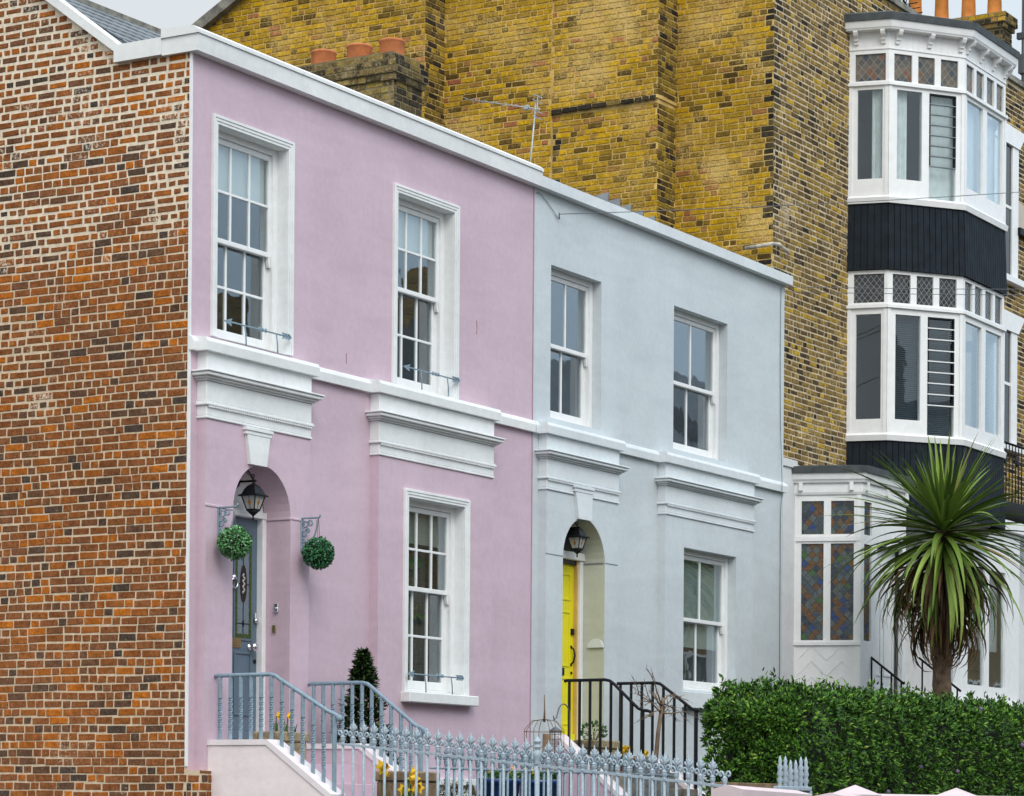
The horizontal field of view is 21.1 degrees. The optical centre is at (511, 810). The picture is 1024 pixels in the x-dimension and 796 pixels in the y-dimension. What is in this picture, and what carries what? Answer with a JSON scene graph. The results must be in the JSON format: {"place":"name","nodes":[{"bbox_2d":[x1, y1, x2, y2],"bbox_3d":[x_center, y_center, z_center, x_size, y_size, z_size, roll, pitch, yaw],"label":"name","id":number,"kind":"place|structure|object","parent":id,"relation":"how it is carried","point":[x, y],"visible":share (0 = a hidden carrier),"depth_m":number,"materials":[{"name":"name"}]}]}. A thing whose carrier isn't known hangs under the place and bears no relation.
{"place":"outdoors","nodes":[
{"label":"outdoors","id":0,"kind":"place"},
{"bbox_2d":[207,739,403,795],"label":"entrance steps","id":1,"kind":"structure","parent":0,"point":[254,767],"depth_m":24.20,"materials":[{"name":"paint"}]},
{"bbox_2d":[214,672,342,791],"bbox_3d":[-2.064,-0.512,24.129,1.391,1.410,0.064,0,0,31],"label":"stair railing","id":2,"kind":"object","parent":1,"relation":"on","point":[336,717],"visible":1,"depth_m":24.09,"materials":[{"name":"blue metal"}]},
{"bbox_2d":[253,731,308,759],"bbox_3d":[-2.106,-0.569,25.010,0.270,0.290,0.520,0,0,31],"label":"stone trough","id":3,"kind":"object","parent":1,"relation":"on","point":[287,736],"visible":0.41,"depth_m":24.89,"materials":[{"name":"stone"}]},
{"bbox_2d":[273,711,297,731],"bbox_3d":[-2.077,-0.799,25.057,0.153,0.211,0.364,0,0,23],"label":"daffodil clump","id":4,"kind":"object","parent":3,"relation":"on","point":[275,727],"visible":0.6,"depth_m":25.05,"materials":[{"name":"yellow plant"}]},
{"bbox_2d":[308,681,428,771],"bbox_3d":[-1.339,-0.512,25.384,1.351,1.380,0.064,0,0,31],"label":"stair railing","id":5,"kind":"object","parent":1,"relation":"on","point":[412,723],"visible":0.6,"depth_m":25.35,"materials":[{"name":"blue metal"}]},
{"bbox_2d":[89,0,1021,79],"label":"sky","id":6,"kind":"structure","parent":0,"point":[160,14],"materials":[{"name":"white"}]},
{"bbox_2d":[619,745,648,756],"bbox_3d":[1.286,-0.649,29.794,0.426,0.160,0.200,0,0,-42],"label":"daffodil clump","id":7,"kind":"object","parent":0,"point":[626,750],"visible":0.59,"depth_m":29.78,"materials":[{"name":"yellow plant"}]},
{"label":"terrace ground","id":8,"kind":"structure","parent":0,"visible":0},
{"bbox_2d":[0,0,543,795],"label":"pink house","id":9,"kind":"structure","parent":8,"relation":"on","point":[280,306],"depth_m":25.36,"materials":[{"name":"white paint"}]},
{"bbox_2d":[217,507,253,561],"bbox_3d":[-2.470,-2.461,24.418,0.333,0.493,0.332,0,0,31],"label":"topiary ball","id":10,"kind":"object","parent":9,"relation":"hanging from","point":[233,542],"visible":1,"depth_m":24.33,"materials":[{"name":"green plant"}]},
{"bbox_2d":[232,517,258,738],"bbox_3d":[-2.561,-1.675,25.239,0.130,2.071,0.766,0,0,31],"label":"door","id":11,"kind":"structure","parent":9,"relation":"in","point":[245,620],"depth_m":25.42,"materials":[{"name":"blue paint"}]},
{"bbox_2d":[210,113,294,355],"bbox_3d":[-2.464,-5.230,25.138,0.335,2.010,1.246,0,0,31],"label":"window","id":12,"kind":"structure","parent":9,"relation":"in","point":[249,164],"depth_m":25.48,"materials":[{"name":"white paint"}]},
{"bbox_2d":[301,518,334,570],"bbox_3d":[-1.798,-2.475,25.520,0.331,0.504,0.329,0,0,31],"label":"topiary ball","id":13,"kind":"object","parent":9,"relation":"hanging from","point":[317,553],"visible":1,"depth_m":25.44,"materials":[{"name":"plant"}]},
{"bbox_2d":[391,183,459,398],"bbox_3d":[-0.961,-5.204,27.659,0.335,1.980,1.216,0,0,31],"label":"window","id":14,"kind":"structure","parent":9,"relation":"in","point":[425,226],"depth_m":28.04,"materials":[{"name":"white paint"}]},
{"bbox_2d":[401,488,478,706],"bbox_3d":[-0.924,-2.127,27.746,0.603,2.113,1.310,0,0,31],"label":"window","id":15,"kind":"structure","parent":9,"relation":"in","point":[422,510],"depth_m":28.07,"materials":[{"name":"white paint"}]},
{"bbox_2d":[440,778,475,795],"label":"basement window","id":16,"kind":"structure","parent":9,"relation":"in","point":[441,779],"depth_m":27.93,"materials":[{"name":"white paint"}]},
{"bbox_2d":[463,94,541,161],"bbox_3d":[-0.102,-7.307,30.241,0.963,1.196,0.200,0,0,31],"label":"tv aerial","id":17,"kind":"object","parent":9,"relation":"attached to","point":[526,107],"visible":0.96,"depth_m":30.05,"materials":[{"name":"metal"}]},
{"bbox_2d":[372,760,431,795],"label":"daffodil clump","id":18,"kind":"object","parent":8,"relation":"on","point":[379,767],"visible":0.83,"depth_m":23.86,"materials":[{"name":"yellow plant"}]},
{"bbox_2d":[375,771,439,795],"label":"stone trough","id":19,"kind":"object","parent":8,"relation":"on","point":[422,776],"visible":0.63,"depth_m":24.21,"materials":[{"name":"stone"}]},
{"bbox_2d":[440,778,479,795],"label":"dry shrub","id":20,"kind":"object","parent":8,"relation":"on","point":[467,784],"visible":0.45,"depth_m":26.68,"materials":[{"name":"brown plant"}]},
{"bbox_2d":[479,778,520,795],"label":"plant pot","id":21,"kind":"object","parent":8,"relation":"on","point":[496,786],"visible":0.45,"depth_m":27.08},
{"bbox_2d":[483,766,520,779],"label":"pansies","id":22,"kind":"object","parent":21,"relation":"in","point":[496,774],"visible":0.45,"depth_m":27.16,"materials":[{"name":"green plant"}]},
{"bbox_2d":[519,780,556,795],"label":"plant pot","id":23,"kind":"object","parent":8,"relation":"on","point":[554,787],"visible":0.3,"depth_m":27.74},
{"bbox_2d":[520,768,556,779],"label":"pansies","id":24,"kind":"object","parent":23,"relation":"in","point":[554,776],"visible":0.29,"depth_m":27.84,"materials":[{"name":"green plant"}]},
{"bbox_2d":[524,695,564,795],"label":"plant cage","id":25,"kind":"object","parent":8,"relation":"on","point":[546,737],"visible":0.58,"depth_m":28.11,"materials":[{"name":"metal"}]},
{"bbox_2d":[429,744,673,795],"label":"iron fence","id":26,"kind":"object","parent":8,"relation":"on","point":[508,758],"visible":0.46,"depth_m":26.87,"materials":[{"name":"grey metal"}]},
{"bbox_2d":[550,703,570,795],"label":"bird feeder","id":27,"kind":"object","parent":8,"relation":"on","point":[555,729],"visible":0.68,"depth_m":28.36,"materials":[{"name":"metal"}]},
{"bbox_2d":[192,0,1023,710],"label":"tall brick house","id":28,"kind":"structure","parent":8,"relation":"on","point":[690,112],"depth_m":36.58,"materials":[{"name":"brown brick"}]},
{"bbox_2d":[902,0,922,12],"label":"tv aerial","id":29,"kind":"object","parent":28,"relation":"attached to","point":[909,5],"visible":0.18,"depth_m":39.47,"materials":[{"name":"black metal"}]},
{"bbox_2d":[845,269,1006,532],"bbox_3d":[6.006,-5.610,38.237,1.284,3.290,3.823,0,0,31],"label":"bay window","id":30,"kind":"structure","parent":28,"relation":"in","point":[896,438],"depth_m":37.11,"materials":[{"name":"white paint"}]},
{"bbox_2d":[844,10,1019,296],"bbox_3d":[6.089,-8.989,38.202,1.419,3.470,4.093,0,0,31],"label":"bay window","id":31,"kind":"structure","parent":28,"relation":"in","point":[959,70],"depth_m":37.06,"materials":[{"name":"white paint"}]},
{"bbox_2d":[991,118,1023,288],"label":"window","id":32,"kind":"structure","parent":28,"relation":"in","point":[1014,138],"depth_m":42.16,"materials":[{"name":"white paint"}]},
{"bbox_2d":[993,309,1023,455],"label":"window","id":33,"kind":"structure","parent":28,"relation":"in","point":[1013,323],"depth_m":42.16,"materials":[{"name":"white paint"}]},
{"bbox_2d":[1017,0,1023,81],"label":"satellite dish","id":34,"kind":"object","parent":28,"relation":"attached to","point":[1020,35],"visible":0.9,"depth_m":43.00,"materials":[{"name":"metal"}]},
{"bbox_2d":[553,734,704,795],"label":"entrance steps","id":35,"kind":"structure","parent":8,"relation":"on","point":[682,789],"depth_m":29.59,"materials":[{"name":"paint"}]},
{"bbox_2d":[574,740,619,754],"bbox_3d":[0.933,-0.684,30.085,0.250,0.165,0.630,0,0,31],"label":"stone trough","id":36,"kind":"object","parent":35,"relation":"on","point":[615,744],"visible":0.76,"depth_m":29.93,"materials":[{"name":"stone"}]},
{"bbox_2d":[581,720,607,739],"bbox_3d":[0.903,-0.860,30.020,0.269,0.277,0.468,0,0,31],"label":"potted herb","id":37,"kind":"object","parent":36,"relation":"on","point":[593,725],"visible":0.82,"depth_m":29.97,"materials":[{"name":"green plant"}]},
{"bbox_2d":[564,678,652,762],"bbox_3d":[1.032,-0.726,29.607,1.094,1.405,0.050,0,0,31],"label":"stair railing","id":38,"kind":"object","parent":35,"relation":"on","point":[630,700],"visible":0.77,"depth_m":29.59,"materials":[{"name":"black metal"}]},
{"bbox_2d":[617,681,703,788],"bbox_3d":[1.651,-0.652,30.634,1.148,1.584,0.050,0,0,31],"label":"stair railing","id":39,"kind":"object","parent":35,"relation":"on","point":[686,705],"visible":0.63,"depth_m":30.55,"materials":[{"name":"black metal"}]},
{"bbox_2d":[531,176,792,793],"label":"blue house","id":40,"kind":"structure","parent":8,"relation":"on","point":[660,487],"depth_m":31.77,"materials":[{"name":"pale blue painted render"},{"name":"white paint"},{"name":"glass"}]},
{"bbox_2d":[562,564,575,740],"bbox_3d":[0.496,-1.785,30.414,0.099,2.016,0.756,0,0,31],"label":"door","id":41,"kind":"structure","parent":40,"relation":"in","point":[568,650],"depth_m":30.63,"materials":[{"name":"yellow paint"}]},
{"bbox_2d":[550,269,592,427],"bbox_3d":[0.559,-5.095,30.350,0.190,1.660,1.130,0,0,31],"label":"window","id":42,"kind":"structure","parent":40,"relation":"in","point":[585,288],"depth_m":30.74,"materials":[{"name":"white paint"}]},
{"bbox_2d":[673,309,718,459],"bbox_3d":[2.112,-5.096,32.955,0.190,1.685,1.415,0,0,31],"label":"window","id":43,"kind":"structure","parent":40,"relation":"in","point":[711,392],"depth_m":33.46,"materials":[{"name":"white paint"}]},
{"bbox_2d":[682,549,727,708],"bbox_3d":[2.226,-2.155,32.985,0.528,1.885,1.455,0,0,31],"label":"window","id":44,"kind":"structure","parent":40,"relation":"in","point":[705,612],"depth_m":33.26,"materials":[{"name":"white paint"}]},
{"bbox_2d":[567,191,1023,213],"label":"overhead cable","id":45,"kind":"object","parent":40,"relation":"on","point":[789,205],"visible":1,"depth_m":31.55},
{"bbox_2d":[785,291,999,294],"bbox_3d":[6.801,-6.994,37.057,8.123,0.838,0.008,0,0,-32],"label":"overhead cable","id":46,"kind":"object","parent":40,"relation":"attached to","point":[900,293],"visible":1,"depth_m":35.95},
{"bbox_2d":[801,287,1023,289],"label":"overhead cable","id":47,"kind":"object","parent":40,"relation":"attached to","point":[907,288],"visible":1,"depth_m":36.01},
{"bbox_2d":[630,664,700,785],"bbox_3d":[1.532,-0.599,29.233,0.436,1.906,1.563,0,0,28],"label":"bare sapling","id":48,"kind":"object","parent":8,"relation":"on","point":[658,729],"visible":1,"depth_m":29.13,"materials":[{"name":"brown plant"}]},
{"bbox_2d":[710,782,782,790],"bbox_3d":[2.214,0.075,25.848,0.190,0.665,1.220,0,0,31],"label":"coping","id":49,"kind":"object","parent":8,"relation":"on","point":[764,785],"visible":0.2,"depth_m":25.72,"materials":[{"name":"beige stone"}]},
{"bbox_2d":[773,756,811,793],"bbox_3d":[2.416,0.079,23.620,0.060,1.090,0.680,0,0,31],"label":"iron fence","id":50,"kind":"object","parent":8,"relation":"on","point":[796,777],"visible":0.92,"depth_m":23.60,"materials":[{"name":"grey metal"}]},
{"bbox_2d":[711,785,975,795],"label":"boundary wall","id":51,"kind":"structure","parent":8,"relation":"on","point":[734,790],"depth_m":22.42,"materials":[{"name":"pink paint"}]},
{"bbox_2d":[338,720,730,795],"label":"iron fence","id":52,"kind":"object","parent":51,"relation":"on","point":[617,756],"visible":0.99,"depth_m":22.88,"materials":[{"name":"grey metal"}]},
{"bbox_2d":[699,667,1023,795],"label":"hedge","id":53,"kind":"object","parent":8,"relation":"on","point":[875,741],"visible":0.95,"depth_m":28.93,"materials":[{"name":"green plant"}]},
{"bbox_2d":[871,656,904,693],"bbox_3d":[4.846,-0.849,35.553,0.517,2.351,0.032,0,0,31],"label":"porch handrail","id":54,"kind":"object","parent":8,"relation":"on","point":[887,670],"visible":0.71,"depth_m":35.57,"materials":[{"name":"black metal"}]},
{"bbox_2d":[819,431,1023,699],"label":"palm tree","id":55,"kind":"object","parent":8,"relation":"on","point":[943,589],"visible":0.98,"depth_m":33.96,"materials":[{"name":"green plant"}]},
{"bbox_2d":[919,657,961,695],"bbox_3d":[5.707,-0.863,36.646,0.617,2.391,0.032,0,0,31],"label":"porch handrail","id":56,"kind":"object","parent":8,"relation":"on","point":[953,685],"visible":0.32,"depth_m":36.75,"materials":[{"name":"black metal"}]},
{"bbox_3d":[-1.417,0.141,25.940,0.480,0.380,0.480,0,0,31],"label":"plant pot","id":57,"kind":"object","parent":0,"visible":0},
{"bbox_2d":[328,647,403,767],"bbox_3d":[-1.407,-0.815,25.942,0.827,1.491,0.895,0,0,31],"label":"bay bush","id":58,"kind":"object","parent":57,"relation":"on","point":[363,669],"visible":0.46,"depth_m":25.87,"materials":[{"name":"green plant"}]}
]}

